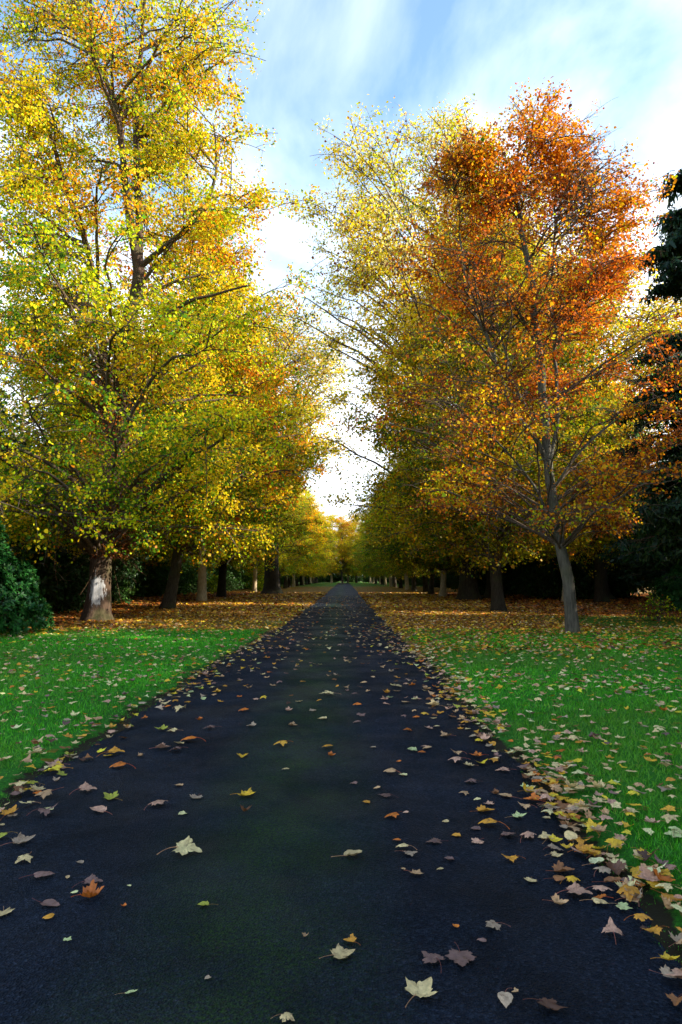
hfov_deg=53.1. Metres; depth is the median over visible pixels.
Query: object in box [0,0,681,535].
sky
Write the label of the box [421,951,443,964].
fallen leaf
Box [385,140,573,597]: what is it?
lime tree
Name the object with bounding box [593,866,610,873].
fallen leaf
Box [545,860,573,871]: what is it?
fallen leaf
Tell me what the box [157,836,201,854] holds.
fallen leaf
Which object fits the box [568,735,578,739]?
fallen leaf
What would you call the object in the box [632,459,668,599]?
yew tree
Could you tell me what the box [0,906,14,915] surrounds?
fallen leaf
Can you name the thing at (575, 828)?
fallen leaf
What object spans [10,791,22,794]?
fallen leaf
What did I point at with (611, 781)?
fallen leaf
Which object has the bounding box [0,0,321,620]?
lime tree
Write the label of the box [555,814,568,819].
fallen leaf
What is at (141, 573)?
yew tree
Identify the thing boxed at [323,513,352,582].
lime tree
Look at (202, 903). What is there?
fallen leaf
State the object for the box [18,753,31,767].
fallen leaf
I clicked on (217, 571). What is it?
yew tree
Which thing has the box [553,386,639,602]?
woodland tree
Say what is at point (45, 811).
fallen leaf
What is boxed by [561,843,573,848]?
fallen leaf
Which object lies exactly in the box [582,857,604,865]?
fallen leaf
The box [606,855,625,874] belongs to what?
fallen leaf
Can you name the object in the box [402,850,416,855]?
fallen leaf
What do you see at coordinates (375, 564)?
lime tree
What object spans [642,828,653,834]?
fallen leaf
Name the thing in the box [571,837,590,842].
fallen leaf
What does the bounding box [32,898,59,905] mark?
fallen leaf
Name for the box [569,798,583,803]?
fallen leaf
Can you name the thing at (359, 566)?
lime tree
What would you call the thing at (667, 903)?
fallen leaf
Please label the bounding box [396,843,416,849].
fallen leaf
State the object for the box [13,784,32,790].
fallen leaf
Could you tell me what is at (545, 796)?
fallen leaf
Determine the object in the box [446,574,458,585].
yew tree
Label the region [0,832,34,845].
fallen leaf
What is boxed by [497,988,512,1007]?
fallen leaf
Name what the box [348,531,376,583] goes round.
lime tree
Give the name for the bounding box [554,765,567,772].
fallen leaf
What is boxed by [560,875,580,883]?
fallen leaf
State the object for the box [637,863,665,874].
fallen leaf
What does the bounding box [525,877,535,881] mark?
fallen leaf
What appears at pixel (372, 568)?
lime tree
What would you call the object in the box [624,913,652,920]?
fallen leaf
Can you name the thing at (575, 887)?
fallen leaf
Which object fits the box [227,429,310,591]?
lime tree
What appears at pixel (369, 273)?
lime tree
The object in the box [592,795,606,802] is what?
fallen leaf
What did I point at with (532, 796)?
fallen leaf
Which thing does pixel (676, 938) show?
fallen leaf
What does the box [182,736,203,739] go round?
fallen leaf
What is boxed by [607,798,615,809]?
fallen leaf
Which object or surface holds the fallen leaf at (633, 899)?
on the road
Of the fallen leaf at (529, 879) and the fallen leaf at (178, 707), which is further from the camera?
the fallen leaf at (178, 707)
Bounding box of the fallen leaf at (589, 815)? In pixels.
[578,810,599,819]
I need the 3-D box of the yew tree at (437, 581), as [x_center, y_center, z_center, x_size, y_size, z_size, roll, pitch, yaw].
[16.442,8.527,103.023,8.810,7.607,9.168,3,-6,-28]
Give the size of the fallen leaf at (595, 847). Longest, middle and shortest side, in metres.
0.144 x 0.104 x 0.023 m
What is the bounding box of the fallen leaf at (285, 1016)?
[270,1012,294,1021]
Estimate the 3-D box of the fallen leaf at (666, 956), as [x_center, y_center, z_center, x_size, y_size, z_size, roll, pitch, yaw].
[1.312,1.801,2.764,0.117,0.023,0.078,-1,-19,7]
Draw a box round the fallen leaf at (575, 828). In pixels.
[567,826,581,831]
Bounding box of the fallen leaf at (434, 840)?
[426,838,440,842]
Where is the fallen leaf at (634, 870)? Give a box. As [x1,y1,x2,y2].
[625,866,642,875]
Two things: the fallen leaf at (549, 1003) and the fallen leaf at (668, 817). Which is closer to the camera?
the fallen leaf at (549, 1003)
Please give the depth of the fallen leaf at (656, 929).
2.96 m
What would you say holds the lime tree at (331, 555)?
on the ground at (658, 914)
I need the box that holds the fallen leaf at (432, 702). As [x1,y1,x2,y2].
[426,699,445,706]
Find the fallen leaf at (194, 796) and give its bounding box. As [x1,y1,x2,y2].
[189,793,202,798]
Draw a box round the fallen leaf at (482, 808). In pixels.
[476,804,493,810]
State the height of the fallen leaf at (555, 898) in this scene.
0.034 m
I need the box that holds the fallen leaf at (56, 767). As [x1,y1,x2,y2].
[45,765,70,770]
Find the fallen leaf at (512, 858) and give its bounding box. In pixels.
[502,854,523,862]
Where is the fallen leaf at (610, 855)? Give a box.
[606,852,618,857]
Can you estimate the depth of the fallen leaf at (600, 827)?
4.09 m
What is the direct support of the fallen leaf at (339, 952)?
on the road
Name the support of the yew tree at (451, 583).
on the ground at (658, 914)
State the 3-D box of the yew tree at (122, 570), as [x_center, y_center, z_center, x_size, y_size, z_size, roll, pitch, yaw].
[-16.174,0.771,37.608,9.776,10.303,11.186,-1,-6,7]
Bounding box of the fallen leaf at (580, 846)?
[568,840,592,851]
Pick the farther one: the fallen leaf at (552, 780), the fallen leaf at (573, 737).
the fallen leaf at (573, 737)
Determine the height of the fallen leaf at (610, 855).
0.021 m
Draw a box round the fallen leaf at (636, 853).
[633,850,654,862]
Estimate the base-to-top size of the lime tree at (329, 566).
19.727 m
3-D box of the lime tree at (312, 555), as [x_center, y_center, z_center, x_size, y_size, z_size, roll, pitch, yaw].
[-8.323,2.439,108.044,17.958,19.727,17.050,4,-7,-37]
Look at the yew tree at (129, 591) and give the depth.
39.33 m
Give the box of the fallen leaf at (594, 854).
[586,846,602,855]
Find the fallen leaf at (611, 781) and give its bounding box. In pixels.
[604,779,620,784]
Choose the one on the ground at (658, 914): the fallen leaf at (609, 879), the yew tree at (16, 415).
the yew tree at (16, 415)
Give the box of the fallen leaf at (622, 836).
[615,833,626,839]
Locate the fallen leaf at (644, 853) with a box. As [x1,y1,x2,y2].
[636,849,659,860]
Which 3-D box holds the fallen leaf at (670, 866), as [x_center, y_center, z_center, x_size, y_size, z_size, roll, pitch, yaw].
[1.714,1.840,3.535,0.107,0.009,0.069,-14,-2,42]
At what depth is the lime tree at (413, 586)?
84.82 m
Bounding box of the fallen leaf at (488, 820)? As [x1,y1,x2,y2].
[478,818,509,828]
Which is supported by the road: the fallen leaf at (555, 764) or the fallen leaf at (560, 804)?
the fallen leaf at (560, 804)
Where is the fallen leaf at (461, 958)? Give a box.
[445,942,474,966]
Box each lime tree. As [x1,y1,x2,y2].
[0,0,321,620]
[0,294,141,551]
[9,375,164,570]
[32,189,344,608]
[126,297,331,600]
[161,350,328,596]
[208,287,366,593]
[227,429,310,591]
[246,483,321,574]
[261,93,633,600]
[261,486,319,586]
[281,481,338,587]
[281,487,339,586]
[282,491,332,586]
[291,516,341,585]
[295,509,335,585]
[299,519,340,584]
[305,526,339,584]
[308,527,340,583]
[311,541,341,583]
[314,530,339,577]
[314,545,338,582]
[316,508,339,582]
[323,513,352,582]
[328,512,358,582]
[330,207,659,611]
[336,513,362,582]
[346,509,371,582]
[348,397,506,595]
[348,465,437,590]
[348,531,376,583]
[349,526,397,584]
[349,532,404,585]
[349,547,380,583]
[351,537,382,584]
[352,501,392,586]
[352,512,410,586]
[353,434,449,593]
[353,511,403,585]
[354,469,453,591]
[354,472,439,588]
[356,512,410,587]
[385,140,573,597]
[466,286,661,601]
[497,234,681,599]
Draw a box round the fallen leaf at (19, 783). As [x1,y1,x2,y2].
[11,780,28,785]
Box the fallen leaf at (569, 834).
[564,830,577,850]
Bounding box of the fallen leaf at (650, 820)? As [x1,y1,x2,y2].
[644,816,662,822]
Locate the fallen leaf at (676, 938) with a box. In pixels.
[668,930,681,946]
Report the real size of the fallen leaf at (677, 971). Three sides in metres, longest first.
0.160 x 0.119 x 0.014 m
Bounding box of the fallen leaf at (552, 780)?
[547,777,556,783]
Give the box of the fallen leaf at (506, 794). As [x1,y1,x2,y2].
[499,793,520,798]
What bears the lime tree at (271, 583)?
on the ground at (658, 914)
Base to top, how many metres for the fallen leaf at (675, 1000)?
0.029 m
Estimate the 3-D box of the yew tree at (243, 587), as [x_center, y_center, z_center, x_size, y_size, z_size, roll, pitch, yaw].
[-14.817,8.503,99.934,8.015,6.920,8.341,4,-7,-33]
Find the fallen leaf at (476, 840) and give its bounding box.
[471,838,483,843]
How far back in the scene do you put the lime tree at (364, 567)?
169.51 m
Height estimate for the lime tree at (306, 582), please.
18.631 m
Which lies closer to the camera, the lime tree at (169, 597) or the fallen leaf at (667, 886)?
the fallen leaf at (667, 886)
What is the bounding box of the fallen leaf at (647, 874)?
[637,865,662,881]
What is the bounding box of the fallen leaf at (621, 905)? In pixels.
[615,902,631,909]
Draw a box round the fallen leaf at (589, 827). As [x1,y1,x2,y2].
[586,824,599,835]
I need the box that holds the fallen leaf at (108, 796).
[103,791,120,799]
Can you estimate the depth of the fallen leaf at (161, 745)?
6.12 m
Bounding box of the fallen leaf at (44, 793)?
[34,787,62,798]
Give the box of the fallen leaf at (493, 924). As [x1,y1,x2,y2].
[485,920,510,929]
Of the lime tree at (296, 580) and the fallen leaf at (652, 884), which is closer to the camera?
the fallen leaf at (652, 884)
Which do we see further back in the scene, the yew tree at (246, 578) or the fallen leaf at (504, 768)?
the yew tree at (246, 578)
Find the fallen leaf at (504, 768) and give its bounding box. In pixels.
[497,767,515,770]
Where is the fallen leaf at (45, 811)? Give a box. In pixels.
[26,804,56,815]
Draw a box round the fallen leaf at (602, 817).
[599,813,612,819]
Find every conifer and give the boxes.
[596,169,681,566]
[618,450,681,588]
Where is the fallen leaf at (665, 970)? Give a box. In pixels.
[651,964,680,977]
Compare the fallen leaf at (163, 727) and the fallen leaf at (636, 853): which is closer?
the fallen leaf at (636, 853)
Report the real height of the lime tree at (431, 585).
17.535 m
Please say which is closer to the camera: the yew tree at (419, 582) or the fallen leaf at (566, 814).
the fallen leaf at (566, 814)
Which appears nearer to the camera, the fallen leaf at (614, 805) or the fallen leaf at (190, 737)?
the fallen leaf at (614, 805)
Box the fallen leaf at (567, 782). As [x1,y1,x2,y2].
[565,778,577,786]
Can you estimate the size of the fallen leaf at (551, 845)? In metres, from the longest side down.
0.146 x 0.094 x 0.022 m
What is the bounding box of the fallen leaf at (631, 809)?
[624,807,638,812]
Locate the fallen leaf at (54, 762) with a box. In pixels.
[45,758,69,764]
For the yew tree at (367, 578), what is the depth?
268.09 m
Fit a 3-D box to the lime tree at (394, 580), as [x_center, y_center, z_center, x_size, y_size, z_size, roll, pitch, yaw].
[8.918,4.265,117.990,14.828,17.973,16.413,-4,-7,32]
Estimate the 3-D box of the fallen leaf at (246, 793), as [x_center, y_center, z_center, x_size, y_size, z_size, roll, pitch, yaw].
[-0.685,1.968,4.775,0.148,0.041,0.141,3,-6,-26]
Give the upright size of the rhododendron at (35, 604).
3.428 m
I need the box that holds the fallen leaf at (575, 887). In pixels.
[554,882,592,895]
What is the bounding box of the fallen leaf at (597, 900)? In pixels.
[579,897,608,903]
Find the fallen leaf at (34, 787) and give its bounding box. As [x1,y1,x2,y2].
[30,785,44,789]
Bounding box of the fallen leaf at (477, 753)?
[471,751,486,755]
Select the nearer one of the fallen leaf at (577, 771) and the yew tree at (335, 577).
the fallen leaf at (577, 771)
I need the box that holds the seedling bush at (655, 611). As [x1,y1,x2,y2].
[630,592,681,620]
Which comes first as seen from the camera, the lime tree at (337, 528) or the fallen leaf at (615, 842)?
the fallen leaf at (615, 842)
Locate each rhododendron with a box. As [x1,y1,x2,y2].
[0,520,55,636]
[650,560,681,610]
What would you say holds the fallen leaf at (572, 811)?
on the ground at (658, 914)
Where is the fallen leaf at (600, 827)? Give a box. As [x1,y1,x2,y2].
[592,825,606,837]
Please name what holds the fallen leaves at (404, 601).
on the ground at (658, 914)
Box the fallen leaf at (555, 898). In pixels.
[549,893,568,903]
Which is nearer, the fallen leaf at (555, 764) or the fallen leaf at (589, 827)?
the fallen leaf at (589, 827)
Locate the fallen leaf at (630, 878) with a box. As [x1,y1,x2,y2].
[628,875,644,893]
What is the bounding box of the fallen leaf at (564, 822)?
[558,820,572,829]
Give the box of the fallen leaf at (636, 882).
[632,879,644,886]
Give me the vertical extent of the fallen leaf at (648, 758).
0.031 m
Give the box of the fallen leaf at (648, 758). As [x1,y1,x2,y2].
[644,756,656,760]
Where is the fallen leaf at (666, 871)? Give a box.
[660,868,673,876]
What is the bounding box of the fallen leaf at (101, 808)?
[90,805,110,813]
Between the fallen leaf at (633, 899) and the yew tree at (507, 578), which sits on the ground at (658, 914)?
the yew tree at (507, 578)
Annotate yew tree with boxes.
[0,399,71,483]
[1,487,70,615]
[7,497,112,613]
[24,437,148,603]
[85,562,147,603]
[120,545,152,599]
[127,543,192,596]
[151,550,206,594]
[182,562,216,592]
[212,563,232,589]
[218,564,250,590]
[229,565,261,589]
[236,574,262,588]
[307,574,333,581]
[321,573,346,581]
[339,573,366,581]
[363,577,377,581]
[408,574,428,586]
[418,572,451,588]
[446,572,458,589]
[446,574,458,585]
[447,507,525,595]
[517,588,544,596]
[574,445,658,597]
[593,460,678,600]
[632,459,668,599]
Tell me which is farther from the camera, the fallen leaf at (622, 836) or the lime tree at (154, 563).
the lime tree at (154, 563)
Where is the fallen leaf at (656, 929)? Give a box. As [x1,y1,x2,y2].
[642,925,666,934]
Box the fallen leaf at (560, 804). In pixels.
[554,800,571,809]
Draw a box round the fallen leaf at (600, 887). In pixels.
[585,885,611,890]
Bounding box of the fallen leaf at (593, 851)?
[574,849,599,853]
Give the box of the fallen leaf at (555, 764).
[552,762,562,767]
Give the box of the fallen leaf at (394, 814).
[384,811,400,817]
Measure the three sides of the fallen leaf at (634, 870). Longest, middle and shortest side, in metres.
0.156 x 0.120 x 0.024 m
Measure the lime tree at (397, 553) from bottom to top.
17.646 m
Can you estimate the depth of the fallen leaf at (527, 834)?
4.03 m
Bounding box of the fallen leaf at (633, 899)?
[615,894,641,901]
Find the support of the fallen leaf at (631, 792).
on the ground at (658, 914)
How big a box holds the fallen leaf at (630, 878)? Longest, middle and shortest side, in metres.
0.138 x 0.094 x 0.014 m
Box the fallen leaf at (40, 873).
[19,871,54,878]
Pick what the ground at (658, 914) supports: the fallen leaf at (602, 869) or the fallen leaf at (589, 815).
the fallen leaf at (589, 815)
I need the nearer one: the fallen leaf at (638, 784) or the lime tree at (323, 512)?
the fallen leaf at (638, 784)
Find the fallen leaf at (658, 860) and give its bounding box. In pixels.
[654,853,670,871]
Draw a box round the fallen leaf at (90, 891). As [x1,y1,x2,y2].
[71,879,103,897]
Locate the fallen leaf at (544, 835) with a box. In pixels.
[539,831,552,843]
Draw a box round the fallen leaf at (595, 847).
[588,846,605,848]
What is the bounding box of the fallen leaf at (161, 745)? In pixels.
[149,743,169,748]
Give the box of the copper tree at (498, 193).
[368,76,681,632]
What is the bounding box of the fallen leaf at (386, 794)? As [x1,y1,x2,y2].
[379,793,396,796]
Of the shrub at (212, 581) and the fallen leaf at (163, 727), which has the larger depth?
the shrub at (212, 581)
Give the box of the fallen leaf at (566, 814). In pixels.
[553,811,571,817]
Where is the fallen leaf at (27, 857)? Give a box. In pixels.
[15,851,32,862]
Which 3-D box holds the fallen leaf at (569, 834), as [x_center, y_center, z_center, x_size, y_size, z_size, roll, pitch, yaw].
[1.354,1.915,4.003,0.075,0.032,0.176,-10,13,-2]
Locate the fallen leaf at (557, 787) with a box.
[551,784,561,792]
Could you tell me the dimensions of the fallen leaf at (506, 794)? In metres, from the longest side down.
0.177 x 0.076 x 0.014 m
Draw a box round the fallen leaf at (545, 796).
[540,793,550,801]
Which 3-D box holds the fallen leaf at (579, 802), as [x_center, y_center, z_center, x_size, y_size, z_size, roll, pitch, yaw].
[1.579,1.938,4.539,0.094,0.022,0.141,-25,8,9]
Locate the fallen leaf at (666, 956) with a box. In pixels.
[650,951,679,959]
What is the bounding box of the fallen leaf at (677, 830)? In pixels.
[668,826,681,835]
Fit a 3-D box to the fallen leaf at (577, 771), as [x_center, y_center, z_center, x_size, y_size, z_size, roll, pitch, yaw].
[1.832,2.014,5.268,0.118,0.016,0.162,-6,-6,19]
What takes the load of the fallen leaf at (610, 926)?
on the road
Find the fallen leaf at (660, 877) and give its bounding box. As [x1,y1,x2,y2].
[652,866,675,881]
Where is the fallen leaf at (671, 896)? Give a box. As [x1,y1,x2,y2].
[650,888,681,901]
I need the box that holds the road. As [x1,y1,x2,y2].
[0,583,681,1023]
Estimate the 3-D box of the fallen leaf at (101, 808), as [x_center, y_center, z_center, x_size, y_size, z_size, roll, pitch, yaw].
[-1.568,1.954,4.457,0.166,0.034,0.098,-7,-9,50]
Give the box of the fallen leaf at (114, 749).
[96,746,124,756]
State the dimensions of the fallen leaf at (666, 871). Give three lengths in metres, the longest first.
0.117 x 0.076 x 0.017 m
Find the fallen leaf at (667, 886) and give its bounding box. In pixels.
[655,883,679,891]
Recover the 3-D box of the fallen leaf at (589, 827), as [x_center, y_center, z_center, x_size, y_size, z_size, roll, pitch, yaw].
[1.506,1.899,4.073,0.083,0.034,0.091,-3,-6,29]
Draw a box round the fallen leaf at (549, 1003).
[523,998,566,1009]
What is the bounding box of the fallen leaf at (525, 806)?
[518,802,535,808]
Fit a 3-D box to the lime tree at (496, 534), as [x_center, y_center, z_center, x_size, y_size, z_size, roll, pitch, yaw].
[7.504,-5.125,33.657,15.118,20.325,15.374,-2,-6,21]
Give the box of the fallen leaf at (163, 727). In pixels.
[155,724,173,729]
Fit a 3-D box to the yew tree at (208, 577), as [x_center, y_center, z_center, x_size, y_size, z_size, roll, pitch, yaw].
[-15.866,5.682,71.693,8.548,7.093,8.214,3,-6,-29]
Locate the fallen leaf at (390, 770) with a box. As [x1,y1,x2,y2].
[383,768,398,771]
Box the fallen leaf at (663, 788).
[657,786,671,790]
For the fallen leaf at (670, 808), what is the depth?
4.44 m
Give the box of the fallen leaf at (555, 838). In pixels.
[543,834,562,841]
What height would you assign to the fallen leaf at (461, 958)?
0.014 m
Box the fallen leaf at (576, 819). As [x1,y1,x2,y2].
[564,816,587,821]
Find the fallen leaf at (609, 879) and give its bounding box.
[596,876,620,881]
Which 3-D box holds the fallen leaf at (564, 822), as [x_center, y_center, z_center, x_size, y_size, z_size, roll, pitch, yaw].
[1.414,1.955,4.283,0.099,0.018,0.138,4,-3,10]
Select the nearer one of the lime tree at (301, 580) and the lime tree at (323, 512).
the lime tree at (301, 580)
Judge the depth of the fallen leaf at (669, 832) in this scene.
4.02 m
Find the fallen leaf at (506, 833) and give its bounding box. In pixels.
[499,831,512,838]
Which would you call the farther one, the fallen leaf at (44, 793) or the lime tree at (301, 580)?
the lime tree at (301, 580)
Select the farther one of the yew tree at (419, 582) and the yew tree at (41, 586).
the yew tree at (419, 582)
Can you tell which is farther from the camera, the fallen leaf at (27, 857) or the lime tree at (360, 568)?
the lime tree at (360, 568)
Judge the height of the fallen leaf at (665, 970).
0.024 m
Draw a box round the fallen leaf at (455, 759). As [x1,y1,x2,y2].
[448,757,470,761]
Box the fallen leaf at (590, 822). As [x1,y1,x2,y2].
[584,818,602,833]
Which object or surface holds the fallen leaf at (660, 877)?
on the fallen leaf at (666, 871)
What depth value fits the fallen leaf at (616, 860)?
3.66 m
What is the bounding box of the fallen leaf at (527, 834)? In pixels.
[520,831,534,842]
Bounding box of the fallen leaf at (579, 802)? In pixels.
[573,800,584,806]
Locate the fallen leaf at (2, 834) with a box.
[0,832,16,837]
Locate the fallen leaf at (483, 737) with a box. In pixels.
[480,733,489,739]
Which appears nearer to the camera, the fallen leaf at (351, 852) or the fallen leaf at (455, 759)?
the fallen leaf at (351, 852)
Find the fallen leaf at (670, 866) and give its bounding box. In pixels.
[664,864,680,872]
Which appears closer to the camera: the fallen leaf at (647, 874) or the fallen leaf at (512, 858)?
the fallen leaf at (647, 874)
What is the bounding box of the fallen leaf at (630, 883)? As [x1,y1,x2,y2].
[614,879,635,886]
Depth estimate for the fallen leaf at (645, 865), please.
3.57 m
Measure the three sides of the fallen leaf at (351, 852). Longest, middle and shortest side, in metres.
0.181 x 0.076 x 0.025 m
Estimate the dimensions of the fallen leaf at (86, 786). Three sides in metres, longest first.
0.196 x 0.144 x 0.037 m
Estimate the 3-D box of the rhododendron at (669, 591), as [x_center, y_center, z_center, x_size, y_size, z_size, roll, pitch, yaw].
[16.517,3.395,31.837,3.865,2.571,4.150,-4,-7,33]
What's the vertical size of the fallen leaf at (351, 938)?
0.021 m
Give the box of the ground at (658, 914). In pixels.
[0,580,681,965]
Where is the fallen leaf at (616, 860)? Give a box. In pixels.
[611,858,627,875]
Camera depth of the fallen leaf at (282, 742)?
6.20 m
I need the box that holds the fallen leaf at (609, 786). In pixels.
[605,784,616,788]
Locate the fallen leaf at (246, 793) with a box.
[230,788,254,795]
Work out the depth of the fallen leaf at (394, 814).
4.35 m
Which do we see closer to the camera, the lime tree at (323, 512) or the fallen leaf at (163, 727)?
the fallen leaf at (163, 727)
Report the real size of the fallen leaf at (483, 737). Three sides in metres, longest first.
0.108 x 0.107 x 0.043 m
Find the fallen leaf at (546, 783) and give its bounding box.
[543,781,560,784]
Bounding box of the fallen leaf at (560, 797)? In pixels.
[555,795,568,800]
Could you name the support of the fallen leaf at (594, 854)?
on the fallen leaf
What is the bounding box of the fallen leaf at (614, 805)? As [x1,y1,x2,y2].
[610,801,620,807]
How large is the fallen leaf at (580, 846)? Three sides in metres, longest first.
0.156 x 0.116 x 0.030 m
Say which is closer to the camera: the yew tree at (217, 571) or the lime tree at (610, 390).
the lime tree at (610, 390)
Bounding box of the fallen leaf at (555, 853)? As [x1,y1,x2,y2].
[547,851,561,856]
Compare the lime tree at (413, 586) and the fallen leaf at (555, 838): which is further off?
the lime tree at (413, 586)
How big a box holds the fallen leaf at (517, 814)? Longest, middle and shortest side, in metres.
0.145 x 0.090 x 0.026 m
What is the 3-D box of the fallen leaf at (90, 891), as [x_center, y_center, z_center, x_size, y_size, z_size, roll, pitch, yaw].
[-1.215,1.816,3.274,0.134,0.069,0.098,-4,-7,38]
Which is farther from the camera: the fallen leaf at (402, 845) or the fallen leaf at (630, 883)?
the fallen leaf at (402, 845)
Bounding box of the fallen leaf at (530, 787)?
[517,782,533,791]
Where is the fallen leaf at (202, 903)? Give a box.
[197,901,217,905]
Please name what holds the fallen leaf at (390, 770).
on the road
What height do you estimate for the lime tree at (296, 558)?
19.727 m
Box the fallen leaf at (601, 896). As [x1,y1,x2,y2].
[593,894,612,898]
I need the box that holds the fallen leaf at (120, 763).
[109,761,135,768]
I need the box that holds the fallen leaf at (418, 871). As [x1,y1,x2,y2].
[407,869,422,873]
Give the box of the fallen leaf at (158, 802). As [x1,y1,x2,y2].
[144,800,166,809]
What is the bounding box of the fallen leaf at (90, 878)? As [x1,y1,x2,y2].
[72,873,102,887]
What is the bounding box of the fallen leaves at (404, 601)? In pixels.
[0,591,681,1007]
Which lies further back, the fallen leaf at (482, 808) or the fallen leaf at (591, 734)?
the fallen leaf at (591, 734)
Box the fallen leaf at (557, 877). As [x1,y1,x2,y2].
[545,875,565,880]
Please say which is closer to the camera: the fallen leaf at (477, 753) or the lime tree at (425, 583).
the fallen leaf at (477, 753)
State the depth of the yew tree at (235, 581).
83.67 m
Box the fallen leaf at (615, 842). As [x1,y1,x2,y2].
[604,838,623,848]
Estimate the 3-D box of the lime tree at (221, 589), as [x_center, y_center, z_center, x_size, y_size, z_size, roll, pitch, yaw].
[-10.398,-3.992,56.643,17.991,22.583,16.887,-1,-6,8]
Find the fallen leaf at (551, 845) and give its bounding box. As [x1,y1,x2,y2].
[543,843,563,850]
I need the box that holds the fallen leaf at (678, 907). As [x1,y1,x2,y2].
[671,900,681,911]
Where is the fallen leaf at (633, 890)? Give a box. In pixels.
[615,881,642,901]
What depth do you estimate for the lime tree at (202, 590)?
46.03 m
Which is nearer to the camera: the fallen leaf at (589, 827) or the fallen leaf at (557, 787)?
the fallen leaf at (589, 827)
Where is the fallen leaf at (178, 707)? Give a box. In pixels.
[172,705,185,711]
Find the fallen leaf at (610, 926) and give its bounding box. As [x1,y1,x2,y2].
[601,917,621,941]
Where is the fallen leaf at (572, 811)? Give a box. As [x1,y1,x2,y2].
[566,806,577,812]
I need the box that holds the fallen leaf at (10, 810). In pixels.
[0,805,16,819]
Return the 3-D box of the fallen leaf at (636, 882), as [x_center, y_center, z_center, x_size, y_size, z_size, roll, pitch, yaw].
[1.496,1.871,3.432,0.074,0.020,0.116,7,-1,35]
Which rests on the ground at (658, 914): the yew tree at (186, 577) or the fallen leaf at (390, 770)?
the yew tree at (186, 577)
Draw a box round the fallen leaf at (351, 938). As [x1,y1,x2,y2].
[343,933,359,944]
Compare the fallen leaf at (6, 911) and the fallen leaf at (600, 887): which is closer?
the fallen leaf at (6, 911)
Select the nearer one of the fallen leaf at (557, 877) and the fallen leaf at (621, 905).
the fallen leaf at (621, 905)
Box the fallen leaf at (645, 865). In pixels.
[638,863,657,878]
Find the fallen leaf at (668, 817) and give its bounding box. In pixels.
[661,811,677,822]
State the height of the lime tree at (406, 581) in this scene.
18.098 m
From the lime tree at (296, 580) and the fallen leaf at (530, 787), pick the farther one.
the lime tree at (296, 580)
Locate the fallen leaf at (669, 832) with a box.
[664,829,681,837]
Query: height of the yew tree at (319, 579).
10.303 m
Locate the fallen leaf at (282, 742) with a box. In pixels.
[274,740,292,745]
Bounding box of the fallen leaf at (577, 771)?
[570,770,584,776]
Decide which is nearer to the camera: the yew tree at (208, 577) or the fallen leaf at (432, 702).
the fallen leaf at (432, 702)
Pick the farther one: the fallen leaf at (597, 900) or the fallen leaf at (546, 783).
the fallen leaf at (546, 783)
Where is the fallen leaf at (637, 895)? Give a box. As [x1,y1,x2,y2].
[624,885,641,902]
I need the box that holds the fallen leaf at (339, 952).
[319,943,354,958]
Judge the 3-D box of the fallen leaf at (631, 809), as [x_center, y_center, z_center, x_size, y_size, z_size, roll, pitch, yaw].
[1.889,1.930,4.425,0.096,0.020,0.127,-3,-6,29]
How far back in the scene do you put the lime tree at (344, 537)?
241.60 m
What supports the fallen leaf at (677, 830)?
on the ground at (658, 914)
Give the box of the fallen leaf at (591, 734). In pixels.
[588,732,598,736]
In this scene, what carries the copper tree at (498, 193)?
on the ground at (658, 914)
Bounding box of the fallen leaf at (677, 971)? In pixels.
[661,968,681,975]
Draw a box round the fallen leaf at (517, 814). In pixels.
[505,811,525,817]
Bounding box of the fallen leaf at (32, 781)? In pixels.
[21,780,44,784]
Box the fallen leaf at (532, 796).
[523,792,544,801]
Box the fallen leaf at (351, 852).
[331,850,361,856]
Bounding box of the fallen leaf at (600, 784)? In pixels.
[591,779,608,790]
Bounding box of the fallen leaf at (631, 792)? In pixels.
[627,790,639,795]
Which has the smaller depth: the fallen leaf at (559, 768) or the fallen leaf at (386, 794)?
the fallen leaf at (386, 794)
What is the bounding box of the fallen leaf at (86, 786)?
[69,781,96,794]
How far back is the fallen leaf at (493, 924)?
3.00 m
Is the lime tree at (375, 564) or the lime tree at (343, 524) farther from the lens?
the lime tree at (343, 524)
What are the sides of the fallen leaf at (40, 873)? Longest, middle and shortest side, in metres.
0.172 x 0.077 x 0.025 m
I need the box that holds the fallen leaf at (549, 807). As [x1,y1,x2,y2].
[537,802,559,809]
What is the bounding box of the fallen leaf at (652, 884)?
[646,881,663,887]
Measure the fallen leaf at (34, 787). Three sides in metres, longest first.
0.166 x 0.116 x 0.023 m
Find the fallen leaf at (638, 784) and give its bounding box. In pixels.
[633,782,645,787]
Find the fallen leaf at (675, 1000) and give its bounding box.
[665,993,681,1005]
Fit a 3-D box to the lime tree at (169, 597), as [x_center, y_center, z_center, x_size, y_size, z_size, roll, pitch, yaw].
[-7.510,-5.927,35.821,16.394,22.576,17.267,7,-6,-19]
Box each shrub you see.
[206,574,226,593]
[244,566,263,590]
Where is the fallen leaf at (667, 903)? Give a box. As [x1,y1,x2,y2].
[661,894,680,909]
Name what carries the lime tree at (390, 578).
on the ground at (658, 914)
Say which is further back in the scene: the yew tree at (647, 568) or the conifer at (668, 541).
the yew tree at (647, 568)
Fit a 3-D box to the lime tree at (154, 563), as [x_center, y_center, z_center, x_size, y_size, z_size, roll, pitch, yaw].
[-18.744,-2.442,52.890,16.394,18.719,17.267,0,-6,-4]
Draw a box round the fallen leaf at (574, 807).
[565,806,581,812]
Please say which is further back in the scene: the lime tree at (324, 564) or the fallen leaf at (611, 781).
the lime tree at (324, 564)
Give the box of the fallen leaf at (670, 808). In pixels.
[660,805,676,810]

